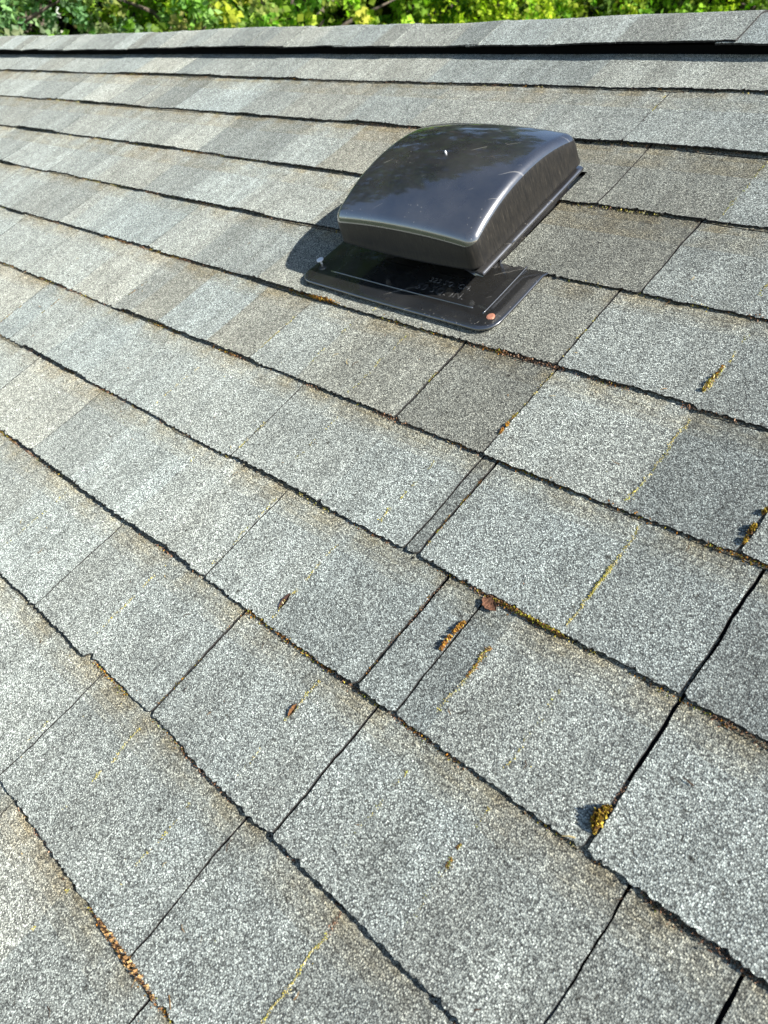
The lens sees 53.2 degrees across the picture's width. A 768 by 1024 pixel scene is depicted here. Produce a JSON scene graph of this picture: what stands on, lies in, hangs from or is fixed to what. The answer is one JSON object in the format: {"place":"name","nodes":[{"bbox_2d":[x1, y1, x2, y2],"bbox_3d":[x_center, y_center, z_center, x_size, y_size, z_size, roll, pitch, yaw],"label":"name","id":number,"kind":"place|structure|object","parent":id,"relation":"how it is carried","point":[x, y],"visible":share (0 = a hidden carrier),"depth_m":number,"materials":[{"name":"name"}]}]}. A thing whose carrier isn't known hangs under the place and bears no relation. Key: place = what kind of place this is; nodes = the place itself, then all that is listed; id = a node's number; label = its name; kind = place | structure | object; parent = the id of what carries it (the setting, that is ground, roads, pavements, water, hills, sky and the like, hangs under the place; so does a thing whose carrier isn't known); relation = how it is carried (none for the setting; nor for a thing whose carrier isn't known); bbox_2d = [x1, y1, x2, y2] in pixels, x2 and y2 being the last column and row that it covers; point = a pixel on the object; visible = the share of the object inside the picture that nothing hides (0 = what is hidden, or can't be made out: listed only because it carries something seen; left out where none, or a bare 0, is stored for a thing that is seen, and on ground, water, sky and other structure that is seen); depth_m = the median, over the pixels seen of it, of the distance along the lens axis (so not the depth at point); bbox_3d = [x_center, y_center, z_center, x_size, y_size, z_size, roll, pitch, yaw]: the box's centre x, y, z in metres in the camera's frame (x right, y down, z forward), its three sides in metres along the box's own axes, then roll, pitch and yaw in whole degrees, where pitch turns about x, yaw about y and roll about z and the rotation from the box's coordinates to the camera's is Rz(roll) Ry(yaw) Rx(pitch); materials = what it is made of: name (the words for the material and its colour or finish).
{"place":"outdoors","nodes":[
{"label":"outdoors","id":0,"kind":"place"},
{"label":"ground","id":1,"kind":"structure","parent":0,"visible":0},
{"bbox_2d":[0,0,37,35],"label":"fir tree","id":2,"kind":"object","parent":1,"relation":"on","point":[1,11],"depth_m":7.34,"materials":[{"name":"green plant"}]},
{"bbox_2d":[0,0,151,35],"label":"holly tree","id":3,"kind":"object","parent":1,"relation":"on","point":[12,28],"visible":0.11,"depth_m":5.16,"materials":[{"name":"green plant"}]},
{"bbox_2d":[5,0,198,34],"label":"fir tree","id":4,"kind":"object","parent":1,"relation":"on","point":[30,25],"depth_m":7.68,"materials":[{"name":"green plant"}]},
{"bbox_2d":[9,0,198,35],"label":"maple tree","id":5,"kind":"object","parent":1,"relation":"on","point":[130,23],"visible":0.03,"depth_m":5.62,"materials":[{"name":"green plant"}]},
{"bbox_2d":[41,0,242,31],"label":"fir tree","id":6,"kind":"object","parent":1,"relation":"on","point":[61,23],"depth_m":8.07,"materials":[{"name":"green plant"}]},
{"bbox_2d":[16,0,284,33],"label":"elder tree","id":7,"kind":"object","parent":1,"relation":"on","point":[207,19],"visible":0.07,"depth_m":5.24,"materials":[{"name":"green plant"}]},
{"bbox_2d":[0,0,412,34],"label":"woodland","id":8,"kind":"object","parent":1,"relation":"on","point":[70,28],"depth_m":9.95,"materials":[{"name":"green plant"}]},
{"bbox_2d":[51,0,443,31],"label":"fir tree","id":9,"kind":"object","parent":1,"relation":"on","point":[100,8],"depth_m":7.54,"materials":[{"name":"green plant"}]},
{"bbox_2d":[151,0,443,31],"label":"maple tree","id":10,"kind":"object","parent":1,"relation":"on","point":[290,16],"visible":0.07,"depth_m":5.63,"materials":[{"name":"green plant"}]},
{"bbox_2d":[0,10,767,1023],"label":"house","id":11,"kind":"structure","parent":1,"relation":"on","point":[524,918],"depth_m":0.80,"materials":[{"name":"grey asphalt"}]},
{"bbox_2d":[94,915,155,1001],"bbox_3d":[-0.213,0.364,0.628,0.102,0.011,0.009,27,40,37],"label":"moss tuft","id":12,"kind":"object","parent":11,"relation":"on","point":[130,964],"visible":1,"depth_m":0.63,"materials":[{"name":"orange plant"}]},
{"bbox_2d":[278,593,289,609],"bbox_3d":[-0.104,0.093,0.800,0.008,0.010,0.020,27,40,37],"label":"seed scale","id":13,"kind":"object","parent":11,"relation":"on","point":[286,597],"visible":1,"depth_m":0.80,"materials":[{"name":"brown plant"}]},
{"bbox_2d":[288,704,296,715],"bbox_3d":[-0.086,0.185,0.718,0.006,0.007,0.013,27,40,37],"label":"bud scale","id":14,"kind":"object","parent":11,"relation":"on","point":[292,709],"visible":1,"depth_m":0.72,"materials":[{"name":"brown plant"}]},
{"bbox_2d":[308,294,339,305],"bbox_3d":[-0.087,-0.312,1.119,0.072,0.012,0.009,27,40,37],"label":"moss tuft","id":15,"kind":"object","parent":11,"relation":"on","point":[325,298],"visible":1,"depth_m":1.12,"materials":[{"name":"brown plant"}]},
{"bbox_2d":[0,70,767,1023],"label":"moss","id":16,"kind":"object","parent":11,"relation":"on","point":[612,564],"visible":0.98,"depth_m":0.77,"materials":[{"name":"plant"}]},
{"bbox_2d":[305,123,586,330],"bbox_3d":[0.100,-0.446,1.074,0.363,0.124,0.368,27,67,37],"label":"roof vent","id":17,"kind":"object","parent":11,"relation":"on","point":[440,221],"visible":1,"depth_m":1.01,"materials":[{"name":"black plastic"}]},
{"bbox_2d":[439,620,465,650],"bbox_3d":[0.063,0.114,0.711,0.007,0.020,0.035,27,40,37],"label":"moss tuft","id":18,"kind":"object","parent":11,"relation":"on","point":[454,631],"visible":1,"depth_m":0.71,"materials":[{"name":"plant"}]},
{"bbox_2d":[482,597,496,610],"bbox_3d":[0.098,0.086,0.716,0.019,0.006,0.011,27,40,37],"label":"dead leaf","id":19,"kind":"object","parent":11,"relation":"on","point":[488,603],"visible":1,"depth_m":0.72,"materials":[{"name":"brown plant"}]},
{"bbox_2d":[499,422,509,433],"bbox_3d":[0.133,-0.093,0.846,0.005,0.013,0.018,27,40,37],"label":"moss tuft","id":20,"kind":"object","parent":11,"relation":"on","point":[503,428],"visible":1,"depth_m":0.84,"materials":[{"name":"orange plant"}]},
{"bbox_2d":[493,597,566,638],"bbox_3d":[0.131,0.095,0.697,0.082,0.009,0.007,27,40,37],"label":"moss tuft","id":21,"kind":"object","parent":11,"relation":"on","point":[540,623],"visible":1,"depth_m":0.69,"materials":[{"name":"plant"}]},
{"bbox_2d":[590,804,612,833],"bbox_3d":[0.161,0.227,0.572,0.012,0.019,0.024,27,40,37],"label":"moss tuft","id":22,"kind":"object","parent":11,"relation":"on","point":[598,816],"visible":1,"depth_m":0.57,"materials":[{"name":"yellow plant"}]},
{"bbox_2d":[702,371,716,391],"bbox_3d":[0.336,-0.135,0.790,0.006,0.017,0.029,27,40,37],"label":"moss tuft","id":23,"kind":"object","parent":11,"relation":"on","point":[709,381],"visible":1,"depth_m":0.79,"materials":[{"name":"yellow plant"}]},
{"bbox_2d":[742,507,767,543],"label":"moss tuft","id":24,"kind":"object","parent":11,"relation":"on","point":[753,526],"visible":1,"depth_m":0.67,"materials":[{"name":"yellow plant"}]},
{"bbox_2d":[258,0,521,25],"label":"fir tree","id":25,"kind":"object","parent":1,"relation":"on","point":[385,10],"visible":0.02,"depth_m":6.75,"materials":[{"name":"green plant"}]},
{"bbox_2d":[347,0,495,24],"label":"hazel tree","id":26,"kind":"object","parent":1,"relation":"on","point":[419,5],"visible":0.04,"depth_m":6.34,"materials":[{"name":"green plant"}]},
{"bbox_2d":[386,1,583,23],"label":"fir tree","id":27,"kind":"object","parent":1,"relation":"on","point":[478,18],"depth_m":8.03,"materials":[{"name":"green plant"}]},
{"bbox_2d":[416,0,577,23],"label":"golden cypress","id":28,"kind":"object","parent":1,"relation":"on","point":[500,9],"visible":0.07,"depth_m":5.68,"materials":[{"name":"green plant"}]},
{"bbox_2d":[488,0,638,19],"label":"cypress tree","id":29,"kind":"object","parent":1,"relation":"on","point":[561,11],"visible":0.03,"depth_m":6.01,"materials":[{"name":"green plant"}]},
{"bbox_2d":[479,0,727,18],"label":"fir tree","id":30,"kind":"object","parent":1,"relation":"on","point":[590,13],"depth_m":7.46,"materials":[{"name":"green plant"}]},
{"bbox_2d":[561,0,701,18],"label":"cedar tree","id":31,"kind":"object","parent":1,"relation":"on","point":[610,7],"visible":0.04,"depth_m":6.09,"materials":[{"name":"green plant"}]},
{"bbox_2d":[682,0,733,11],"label":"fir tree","id":32,"kind":"object","parent":1,"relation":"on","point":[709,1],"depth_m":7.27,"materials":[{"name":"green plant"}]},
{"bbox_2d":[668,0,767,12],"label":"cedar tree","id":33,"kind":"object","parent":1,"relation":"on","point":[735,5],"visible":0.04,"depth_m":5.85,"materials":[{"name":"green plant"}]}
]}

